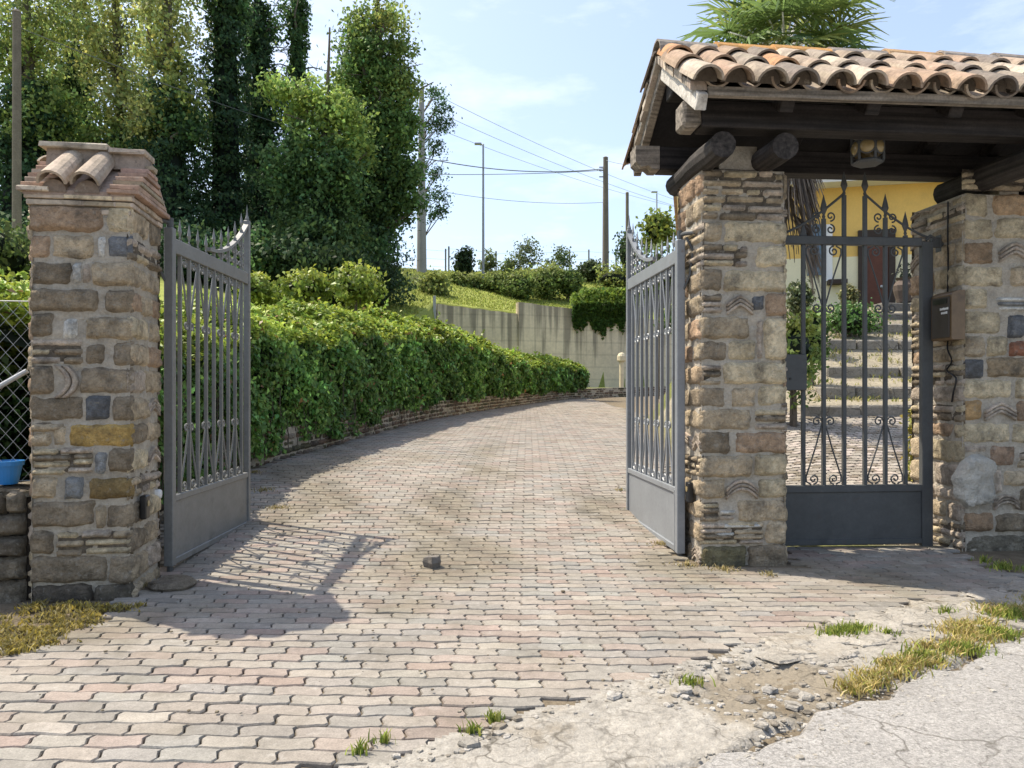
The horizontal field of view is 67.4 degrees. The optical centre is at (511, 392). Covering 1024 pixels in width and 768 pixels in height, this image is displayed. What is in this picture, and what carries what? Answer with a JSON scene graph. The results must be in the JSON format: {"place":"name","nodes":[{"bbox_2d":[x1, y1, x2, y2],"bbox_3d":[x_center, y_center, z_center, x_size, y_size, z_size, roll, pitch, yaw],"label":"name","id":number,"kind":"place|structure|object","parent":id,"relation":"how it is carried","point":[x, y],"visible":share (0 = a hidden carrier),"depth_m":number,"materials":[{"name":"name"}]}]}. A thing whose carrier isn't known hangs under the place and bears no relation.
{"place":"outdoors","nodes":[
{"label":"outdoors","id":0,"kind":"place"},
{"bbox_2d":[0,398,1023,767],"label":"driveway","id":1,"kind":"structure","parent":0,"point":[410,494],"depth_m":3.88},
{"bbox_2d":[147,574,197,592],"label":"stone block","id":2,"kind":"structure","parent":1,"relation":"on","point":[171,583],"depth_m":4.23,"materials":[{"name":"grey stone"}]},
{"bbox_2d":[422,555,440,568],"bbox_3d":[-0.497,1.045,4.759,0.116,0.078,0.092,0,0,38],"label":"gate stop","id":3,"kind":"object","parent":1,"relation":"on","point":[431,561],"visible":1,"depth_m":4.73,"materials":[{"name":"grey stone"}]},
{"bbox_2d":[143,470,777,586],"bbox_3d":[-0.639,0.933,6.114,4.424,0.303,3.691,0,0,0],"label":"straw","id":4,"kind":"object","parent":1,"relation":"on","point":[661,543],"visible":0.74,"depth_m":4.79,"materials":[{"name":"beige plant"}]},
{"bbox_2d":[39,456,946,713],"bbox_3d":[-0.015,0.908,5.739,5.260,0.336,6.547,0,0,0],"label":"grit","id":5,"kind":"object","parent":1,"relation":"on","point":[420,670],"visible":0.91,"depth_m":4.23,"materials":[{"name":"gravel"}]},
{"bbox_2d":[0,245,1023,767],"bbox_3d":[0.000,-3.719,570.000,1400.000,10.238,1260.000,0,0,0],"label":"ground","id":6,"kind":"structure","parent":0,"point":[1014,557],"depth_m":10.57,"materials":[{"name":"green plant"}]},
{"bbox_2d":[0,481,30,603],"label":"dry stone wall","id":7,"kind":"structure","parent":6,"relation":"on","point":[15,525],"depth_m":4.02,"materials":[{"name":"stone"}]},
{"bbox_2d":[0,459,24,484],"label":"flower pot","id":8,"kind":"object","parent":7,"relation":"on","point":[10,472],"visible":1,"depth_m":4.12,"materials":[{"name":"blue plastic"}]},
{"bbox_2d":[0,272,30,481],"bbox_3d":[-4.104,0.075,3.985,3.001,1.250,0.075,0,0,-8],"label":"chain link fence","id":9,"kind":"object","parent":7,"relation":"on","point":[13,378],"visible":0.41,"depth_m":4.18,"materials":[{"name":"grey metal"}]},
{"bbox_2d":[0,211,30,284],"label":"bank shrub","id":10,"kind":"object","parent":6,"relation":"on","point":[14,255],"visible":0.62,"depth_m":12.97,"materials":[{"name":"green plant"}]},
{"bbox_2d":[12,9,21,243],"bbox_3d":[-12.896,-6.322,20.000,0.230,7.309,0.222,0,0,0],"label":"utility pole","id":11,"kind":"object","parent":6,"relation":"on","point":[16,125],"visible":0.86,"depth_m":19.92,"materials":[{"name":"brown wood"}]},
{"bbox_2d":[0,0,100,115],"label":"backing tree","id":12,"kind":"object","parent":6,"relation":"on","point":[50,28],"visible":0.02,"depth_m":39.32,"materials":[{"name":"green plant"}]},
{"bbox_2d":[0,0,105,226],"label":"ivy tree","id":13,"kind":"object","parent":6,"relation":"on","point":[41,105],"visible":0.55,"depth_m":29.41,"materials":[{"name":"green plant"}]},
{"bbox_2d":[0,597,146,655],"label":"grass","id":14,"kind":"structure","parent":6,"relation":"on","point":[27,642],"depth_m":3.60,"materials":[{"name":"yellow plant"}]},
{"bbox_2d":[37,0,112,141],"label":"ivy tree","id":15,"kind":"object","parent":6,"relation":"on","point":[70,81],"visible":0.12,"depth_m":35.62,"materials":[{"name":"green plant"}]},
{"bbox_2d":[16,141,169,603],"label":"stone pillar","id":16,"kind":"structure","parent":6,"relation":"on","point":[97,212],"depth_m":4.06,"materials":[{"name":"stone"}]},
{"bbox_2d":[140,494,149,518],"bbox_3d":[-2.026,0.630,4.244,0.040,0.130,0.070,0,0,-9],"label":"gate sensor","id":17,"kind":"object","parent":16,"relation":"attached to","point":[144,506],"visible":1,"depth_m":4.21,"materials":[{"name":"black plastic"}]},
{"bbox_2d":[155,489,161,498],"bbox_3d":[-2.111,0.600,4.554,0.062,0.055,0.056,0,0,-9],"label":"warning light","id":18,"kind":"object","parent":16,"relation":"attached to","point":[158,492],"visible":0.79,"depth_m":4.54,"materials":[{"name":"white plastic"}]},
{"bbox_2d":[158,209,250,571],"bbox_3d":[-2.121,-0.182,5.311,0.127,2.605,1.560,0,0,-1],"label":"gate leaf","id":19,"kind":"object","parent":16,"relation":"attached to","point":[210,510],"visible":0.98,"depth_m":5.22,"materials":[{"name":"metal"}]},
{"bbox_2d":[50,0,187,165],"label":"ivy tree","id":20,"kind":"object","parent":6,"relation":"on","point":[119,90],"visible":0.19,"depth_m":30.36,"materials":[{"name":"green plant"}]},
{"bbox_2d":[91,0,202,191],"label":"backing tree","id":21,"kind":"object","parent":6,"relation":"on","point":[143,48],"visible":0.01,"depth_m":38.92,"materials":[{"name":"green plant"}]},
{"bbox_2d":[99,0,245,241],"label":"ivy tree","id":22,"kind":"object","parent":6,"relation":"on","point":[167,119],"visible":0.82,"depth_m":28.53,"materials":[{"name":"green plant"}]},
{"bbox_2d":[1,181,410,307],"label":"undergrowth","id":23,"kind":"object","parent":6,"relation":"on","point":[273,257],"visible":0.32,"depth_m":25.06,"materials":[{"name":"green plant"}]},
{"bbox_2d":[181,0,271,240],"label":"ivy tree","id":24,"kind":"object","parent":6,"relation":"on","point":[228,19],"visible":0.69,"depth_m":30.62,"materials":[{"name":"green plant"}]},
{"bbox_2d":[191,2,282,191],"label":"backing tree","id":25,"kind":"object","parent":6,"relation":"on","point":[242,119],"visible":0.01,"depth_m":40.83,"materials":[{"name":"green plant"}]},
{"bbox_2d":[231,270,281,306],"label":"row shrub","id":26,"kind":"object","parent":6,"relation":"on","point":[260,282],"visible":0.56,"depth_m":16.66,"materials":[{"name":"green plant"}]},
{"bbox_2d":[237,0,307,243],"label":"ivy tree","id":27,"kind":"object","parent":6,"relation":"on","point":[261,38],"visible":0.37,"depth_m":32.67,"materials":[{"name":"green plant"}]},
{"bbox_2d":[0,266,589,510],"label":"hedge","id":28,"kind":"object","parent":6,"relation":"on","point":[325,365],"visible":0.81,"depth_m":10.52,"materials":[{"name":"green plant"}]},
{"bbox_2d":[264,0,326,217],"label":"ivy tree","id":29,"kind":"object","parent":6,"relation":"on","point":[296,16],"visible":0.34,"depth_m":33.75,"materials":[{"name":"green plant"}]},
{"bbox_2d":[270,264,335,317],"bbox_3d":[-4.512,-1.961,17.025,1.641,1.778,1.786,0,0,32],"label":"row shrub","id":30,"kind":"object","parent":6,"relation":"on","point":[311,282],"visible":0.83,"depth_m":16.56,"materials":[{"name":"green plant"}]},
{"bbox_2d":[247,27,388,306],"bbox_3d":[-7.129,-8.024,28.027,4.441,10.408,4.567,0,0,-44],"label":"leafy tree","id":31,"kind":"object","parent":6,"relation":"on","point":[322,175],"visible":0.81,"depth_m":27.42,"materials":[{"name":"green plant"}]},
{"bbox_2d":[324,258,389,313],"bbox_3d":[-3.401,-1.897,17.045,1.431,2.087,2.121,0,0,0],"label":"row shrub","id":32,"kind":"object","parent":6,"relation":"on","point":[356,286],"visible":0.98,"depth_m":16.65,"materials":[{"name":"green plant"}]},
{"bbox_2d":[316,0,436,305],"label":"leafy tree","id":33,"kind":"object","parent":6,"relation":"on","point":[371,70],"visible":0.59,"depth_m":30.43,"materials":[{"name":"green plant"}]},
{"bbox_2d":[394,269,417,285],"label":"lawn shrub","id":34,"kind":"object","parent":6,"relation":"on","point":[405,276],"visible":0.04,"depth_m":37.59,"materials":[{"name":"green plant"}]},
{"bbox_2d":[159,386,665,519],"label":"brick wall","id":35,"kind":"structure","parent":6,"relation":"on","point":[420,415],"depth_m":14.26,"materials":[{"name":"stone"}]},
{"bbox_2d":[407,274,425,281],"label":"lawn shrub","id":36,"kind":"object","parent":6,"relation":"on","point":[414,277],"visible":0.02,"depth_m":39.57,"materials":[{"name":"green plant"}]},
{"bbox_2d":[417,89,426,272],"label":"utility pole","id":37,"kind":"object","parent":6,"relation":"on","point":[421,253],"visible":0.66,"depth_m":43.81,"materials":[{"name":"concrete"}]},
{"bbox_2d":[0,19,419,159],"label":"overhead wire","id":38,"kind":"object","parent":37,"relation":"attached to","point":[137,73],"visible":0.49,"depth_m":25.29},
{"bbox_2d":[426,158,602,171],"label":"overhead wire","id":39,"kind":"object","parent":37,"relation":"attached to","point":[513,170],"visible":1,"depth_m":46.80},
{"bbox_2d":[426,170,602,174],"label":"overhead wire","id":40,"kind":"object","parent":37,"relation":"attached to","point":[502,174],"visible":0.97,"depth_m":46.08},
{"bbox_2d":[426,188,602,203],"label":"overhead wire","id":41,"kind":"object","parent":37,"relation":"attached to","point":[509,200],"visible":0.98,"depth_m":46.60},
{"bbox_2d":[413,265,453,296],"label":"lawn shrub","id":42,"kind":"object","parent":6,"relation":"on","point":[434,279],"visible":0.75,"depth_m":36.56,"materials":[{"name":"green plant"}]},
{"bbox_2d":[433,296,435,320],"bbox_3d":[-3.400,-3.075,33.700,0.120,2.350,0.120,0,0,0],"label":"fence post","id":43,"kind":"object","parent":6,"relation":"on","point":[434,304],"visible":0.42,"depth_m":33.64,"materials":[{"name":"grey metal"}]},
{"bbox_2d":[417,83,462,234],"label":"leafy tree","id":44,"kind":"object","parent":6,"relation":"on","point":[438,125],"visible":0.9,"depth_m":45.86,"materials":[{"name":"green plant"}]},
{"bbox_2d":[446,270,467,286],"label":"lawn shrub","id":45,"kind":"object","parent":6,"relation":"on","point":[455,276],"visible":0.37,"depth_m":41.51,"materials":[{"name":"green plant"}]},
{"bbox_2d":[449,245,476,274],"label":"lawn shrub","id":46,"kind":"object","parent":6,"relation":"on","point":[464,261],"visible":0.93,"depth_m":45.71,"materials":[{"name":"green plant"}]},
{"bbox_2d":[278,267,664,318],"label":"lawn grass","id":47,"kind":"structure","parent":6,"relation":"on","point":[422,304],"depth_m":37.40,"materials":[{"name":"green plant"}]},
{"bbox_2d":[458,272,487,290],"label":"lawn shrub","id":48,"kind":"object","parent":6,"relation":"on","point":[471,278],"visible":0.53,"depth_m":41.54,"materials":[{"name":"green plant"}]},
{"bbox_2d":[474,142,484,277],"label":"street lamp","id":49,"kind":"object","parent":6,"relation":"on","point":[483,243],"visible":0.93,"depth_m":45.94,"materials":[{"name":"metal"}]},
{"bbox_2d":[477,247,499,272],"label":"sapling","id":50,"kind":"object","parent":6,"relation":"on","point":[491,257],"visible":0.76,"depth_m":46.69,"materials":[{"name":"green plant"}]},
{"bbox_2d":[475,269,508,292],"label":"lawn shrub","id":51,"kind":"object","parent":6,"relation":"on","point":[492,276],"visible":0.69,"depth_m":41.43,"materials":[{"name":"green plant"}]},
{"bbox_2d":[394,246,616,270],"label":"wire fence","id":52,"kind":"object","parent":6,"relation":"on","point":[495,256],"visible":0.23,"depth_m":50.00,"materials":[{"name":"grey metal"}]},
{"bbox_2d":[496,250,522,278],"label":"sapling","id":53,"kind":"object","parent":6,"relation":"on","point":[509,264],"visible":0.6,"depth_m":45.77,"materials":[{"name":"green plant"}]},
{"bbox_2d":[494,267,545,300],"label":"lawn shrub","id":54,"kind":"object","parent":6,"relation":"on","point":[520,285],"visible":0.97,"depth_m":40.59,"materials":[{"name":"green plant"}]},
{"bbox_2d":[510,234,543,273],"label":"sapling","id":55,"kind":"object","parent":6,"relation":"on","point":[526,259],"visible":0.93,"depth_m":45.78,"materials":[{"name":"green plant"}]},
{"bbox_2d":[521,257,568,299],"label":"lawn shrub","id":56,"kind":"object","parent":6,"relation":"on","point":[548,284],"visible":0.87,"depth_m":41.48,"materials":[{"name":"green plant"}]},
{"bbox_2d":[436,302,671,387],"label":"retaining wall","id":57,"kind":"structure","parent":6,"relation":"on","point":[528,328],"depth_m":34.81,"materials":[{"name":"concrete"}]},
{"bbox_2d":[569,286,635,340],"bbox_3d":[4.249,-3.733,36.184,4.021,2.631,2.117,0,0,-22],"label":"ivy clump","id":58,"kind":"object","parent":57,"relation":"on","point":[602,309],"visible":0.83,"depth_m":35.41,"materials":[{"name":"green plant"}]},
{"bbox_2d":[540,243,575,273],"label":"sapling","id":59,"kind":"object","parent":6,"relation":"on","point":[562,259],"visible":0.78,"depth_m":45.66,"materials":[{"name":"green plant"}]},
{"bbox_2d":[552,265,585,300],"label":"lawn shrub","id":60,"kind":"object","parent":6,"relation":"on","point":[571,280],"visible":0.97,"depth_m":41.61,"materials":[{"name":"green plant"}]},
{"bbox_2d":[573,258,604,281],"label":"lawn shrub","id":61,"kind":"object","parent":6,"relation":"on","point":[591,274],"visible":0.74,"depth_m":47.48,"materials":[{"name":"green plant"}]},
{"bbox_2d":[599,156,608,271],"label":"utility pole","id":62,"kind":"object","parent":6,"relation":"on","point":[605,245],"visible":0.88,"depth_m":49.84,"materials":[{"name":"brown wood"}]},
{"bbox_2d":[592,260,625,288],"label":"garden shrub","id":63,"kind":"object","parent":6,"relation":"on","point":[613,278],"visible":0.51,"depth_m":42.39,"materials":[{"name":"green plant"}]},
{"bbox_2d":[617,353,625,387],"bbox_3d":[4.781,-0.885,33.500,0.380,1.740,0.380,0,0,0],"label":"bollard","id":64,"kind":"object","parent":6,"relation":"on","point":[621,358],"visible":0.91,"depth_m":33.41,"materials":[{"name":"plastic"}]},
{"bbox_2d":[608,226,639,271],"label":"garden shrub","id":65,"kind":"object","parent":6,"relation":"on","point":[621,252],"visible":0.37,"depth_m":43.77,"materials":[{"name":"green plant"}]},
{"bbox_2d":[625,192,628,230],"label":"utility pole","id":66,"kind":"object","parent":6,"relation":"on","point":[627,207],"visible":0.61,"depth_m":57.90,"materials":[{"name":"grey wood"}]},
{"bbox_2d":[625,242,672,401],"bbox_3d":[4.921,-2.380,25.981,2.357,5.518,2.236,0,0,0],"label":"garden shrub","id":67,"kind":"object","parent":6,"relation":"on","point":[654,249],"visible":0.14,"depth_m":25.63,"materials":[{"name":"green plant"}]},
{"bbox_2d":[635,205,675,398],"bbox_3d":[5.582,-3.477,30.062,2.038,7.534,1.996,0,0,0],"label":"garden shrub","id":68,"kind":"object","parent":6,"relation":"on","point":[657,228],"visible":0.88,"depth_m":29.73,"materials":[{"name":"green plant"}]},
{"bbox_2d":[653,302,671,334],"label":"bank shrub","id":69,"kind":"object","parent":6,"relation":"on","point":[665,321],"visible":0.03,"depth_m":15.15,"materials":[{"name":"green plant"}]},
{"bbox_2d":[338,583,1023,767],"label":"concrete apron","id":70,"kind":"object","parent":6,"relation":"on","point":[644,728],"visible":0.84,"depth_m":2.51,"materials":[{"name":"beige concrete"}]},
{"bbox_2d":[821,588,1023,700],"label":"dry grass","id":71,"kind":"structure","parent":70,"relation":"on","point":[899,667],"depth_m":3.10,"materials":[{"name":"yellow plant"}]},
{"bbox_2d":[345,554,1023,756],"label":"green grass","id":72,"kind":"structure","parent":6,"relation":"on","point":[834,630],"depth_m":3.35,"materials":[{"name":"green plant"}]},
{"bbox_2d":[364,579,1023,767],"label":"rubble","id":73,"kind":"object","parent":6,"relation":"on","point":[808,645],"visible":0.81,"depth_m":3.12,"materials":[{"name":"gravel"}]},
{"bbox_2d":[677,146,787,566],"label":"stone pillar","id":74,"kind":"structure","parent":6,"relation":"on","point":[732,213],"depth_m":4.83,"materials":[{"name":"beige stone"}]},
{"bbox_2d":[626,217,694,555],"bbox_3d":[1.080,-0.182,5.672,0.128,2.605,1.540,0,0,-5],"label":"gate leaf","id":75,"kind":"object","parent":74,"relation":"attached to","point":[655,504],"visible":1,"depth_m":5.56,"materials":[{"name":"metal"}]},
{"bbox_2d":[685,482,693,502],"bbox_3d":[1.141,0.640,4.946,0.040,0.130,0.070,0,0,-5],"label":"gate sensor","id":76,"kind":"object","parent":74,"relation":"attached to","point":[689,494],"visible":1,"depth_m":4.92,"materials":[{"name":"black plastic"}]},
{"bbox_2d":[677,0,894,299],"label":"palm tree","id":77,"kind":"object","parent":6,"relation":"on","point":[765,22],"visible":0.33,"depth_m":8.72,"materials":[{"name":"green plant"}]},
{"bbox_2d":[786,276,818,326],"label":"garden shrub","id":78,"kind":"object","parent":6,"relation":"on","point":[793,302],"visible":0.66,"depth_m":11.90,"materials":[{"name":"green plant"}]},
{"bbox_2d":[673,179,943,306],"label":"house","id":79,"kind":"structure","parent":6,"relation":"on","point":[903,197],"depth_m":15.63,"materials":[{"name":"yellow paint"}]},
{"bbox_2d":[867,246,888,306],"bbox_3d":[7.402,-2.238,15.608,0.453,1.776,0.035,0,0,13],"label":"door","id":80,"kind":"structure","parent":79,"relation":"in","point":[877,261],"depth_m":15.60,"materials":[{"name":"brown wood"}]},
{"bbox_2d":[786,306,831,426],"bbox_3d":[3.295,-0.279,8.977,0.755,1.453,0.824,0,0,0],"label":"garden shrub","id":81,"kind":"object","parent":6,"relation":"on","point":[793,336],"visible":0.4,"depth_m":8.89,"materials":[{"name":"green plant"}]},
{"bbox_2d":[796,301,834,385],"bbox_3d":[4.129,-0.655,10.505,0.610,1.218,0.589,0,0,0],"label":"garden shrub","id":82,"kind":"object","parent":6,"relation":"on","point":[815,322],"visible":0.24,"depth_m":10.42,"materials":[{"name":"green plant"}]},
{"bbox_2d":[836,283,860,307],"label":"garden shrub","id":83,"kind":"object","parent":6,"relation":"on","point":[852,295],"visible":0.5,"depth_m":13.39,"materials":[{"name":"green plant"}]},
{"bbox_2d":[798,404,911,416],"bbox_3d":[4.819,0.239,9.531,2.560,0.192,0.453,0,0,0],"label":"garden step","id":84,"kind":"object","parent":6,"relation":"on","point":[856,410],"visible":0.19,"depth_m":9.32,"materials":[{"name":"stone"}]},
{"bbox_2d":[826,297,895,338],"bbox_3d":[5.599,-1.195,12.571,1.234,0.729,1.133,0,0,0],"label":"garden shrub","id":85,"kind":"object","parent":6,"relation":"on","point":[854,321],"visible":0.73,"depth_m":12.42,"materials":[{"name":"green plant"}]},
{"bbox_2d":[815,386,910,398],"bbox_3d":[5.368,0.008,10.380,2.550,0.189,0.455,0,0,0],"label":"garden step","id":86,"kind":"object","parent":6,"relation":"on","point":[896,392],"visible":0.23,"depth_m":10.17,"materials":[{"name":"stone"}]},
{"bbox_2d":[826,339,911,349],"bbox_3d":[6.409,-0.754,12.279,2.918,0.187,0.456,0,0,0],"label":"garden step","id":87,"kind":"object","parent":6,"relation":"on","point":[875,344],"visible":0.2,"depth_m":12.06,"materials":[{"name":"stone"}]},
{"bbox_2d":[826,366,912,377],"bbox_3d":[5.884,-0.290,11.276,2.684,0.186,0.464,0,0,0],"label":"garden step","id":88,"kind":"object","parent":6,"relation":"on","point":[851,371],"visible":0.22,"depth_m":11.08,"materials":[{"name":"stone"}]},
{"bbox_2d":[833,323,911,332],"bbox_3d":[6.901,-1.083,13.080,2.980,0.193,0.454,0,0,0],"label":"garden step","id":89,"kind":"object","parent":6,"relation":"on","point":[895,328],"visible":0.12,"depth_m":12.87,"materials":[{"name":"stone"}]},
{"bbox_2d":[874,303,910,310],"bbox_3d":[7.741,-1.511,13.881,2.323,0.218,0.454,0,0,0],"label":"garden step","id":90,"kind":"object","parent":6,"relation":"on","point":[899,306],"visible":0.1,"depth_m":13.66,"materials":[{"name":"stone"}]},
{"bbox_2d":[892,263,912,302],"bbox_3d":[7.129,-2.006,13.958,0.422,0.727,0.444,0,0,30],"label":"garden urn","id":91,"kind":"object","parent":90,"relation":"on","point":[898,289],"visible":0.38,"depth_m":13.87,"materials":[{"name":"brown ceramic"}]},
{"bbox_2d":[875,313,911,319],"bbox_3d":[7.475,-1.279,13.481,2.347,0.208,0.453,0,0,0],"label":"garden step","id":92,"kind":"object","parent":6,"relation":"on","point":[897,316],"visible":0.07,"depth_m":13.26,"materials":[{"name":"stone"}]},
{"bbox_2d":[909,169,1023,551],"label":"stone wall","id":93,"kind":"structure","parent":6,"relation":"on","point":[978,463],"depth_m":5.20,"materials":[{"name":"beige stone"}]},
{"bbox_2d":[621,39,1023,203],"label":"gate canopy","id":94,"kind":"object","parent":93,"relation":"on","point":[803,112],"visible":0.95,"depth_m":4.64,"materials":[{"name":"brown wood"}]},
{"bbox_2d":[850,139,884,167],"bbox_3d":[2.276,-1.740,4.915,0.210,0.560,0.200,0,0,-34],"label":"hanging lantern","id":95,"kind":"object","parent":94,"relation":"hanging from","point":[866,153],"visible":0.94,"depth_m":4.86,"materials":[{"name":"metal"}]},
{"bbox_2d":[784,172,943,545],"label":"pedestrian gate","id":96,"kind":"structure","parent":93,"relation":"attached to","point":[863,513],"depth_m":5.34,"materials":[{"name":"metal"}]},
{"bbox_2d":[931,290,964,340],"bbox_3d":[2.968,-0.523,5.239,0.108,0.332,0.215,0,0,-5],"label":"letterbox","id":97,"kind":"object","parent":93,"relation":"attached to","point":[947,316],"visible":1,"depth_m":5.15,"materials":[{"name":"black plastic"}]},
{"bbox_2d":[946,341,956,401],"bbox_3d":[3.008,-0.152,5.250,0.022,0.434,0.111,0,0,-5],"label":"cable","id":98,"kind":"object","parent":97,"relation":"hanging from","point":[953,375],"visible":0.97,"depth_m":5.26,"materials":[{"name":"black plastic"}]},
{"bbox_2d":[947,201,948,291],"bbox_3d":[3.008,-0.998,5.299,0.014,0.644,0.012,0,0,0],"label":"cable","id":99,"kind":"object","parent":93,"relation":"attached to","point":[947,243],"visible":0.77,"depth_m":5.30,"materials":[{"name":"black plastic"}]},
{"bbox_2d":[0,0,1023,271],"label":"sky","id":100,"kind":"structure","parent":0,"point":[566,77],"materials":[{"name":"blue"}]},
{"bbox_2d":[414,83,671,198],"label":"overhead wire","id":101,"kind":"object","parent":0,"point":[541,145],"visible":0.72,"depth_m":84.71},
{"bbox_2d":[429,108,673,205],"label":"overhead wire","id":102,"kind":"object","parent":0,"point":[550,161],"visible":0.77,"depth_m":85.46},
{"bbox_2d":[434,127,673,206],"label":"overhead wire","id":103,"kind":"object","parent":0,"point":[550,170],"visible":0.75,"depth_m":85.79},
{"bbox_2d":[671,411,937,545],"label":"garden path","id":104,"kind":"structure","parent":0,"point":[854,446],"depth_m":8.13,"materials":[{"name":"beige stone"}]},
{"bbox_2d":[786,310,911,401],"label":"stairs","id":105,"kind":"structure","parent":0,"point":[869,398],"depth_m":11.07,"materials":[{"name":"grey stone"}]},
{"bbox_2d":[698,638,1023,767],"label":"road","id":106,"kind":"structure","parent":0,"point":[989,733],"depth_m":2.46,"materials":[{"name":"grey asphalt"}]}
]}

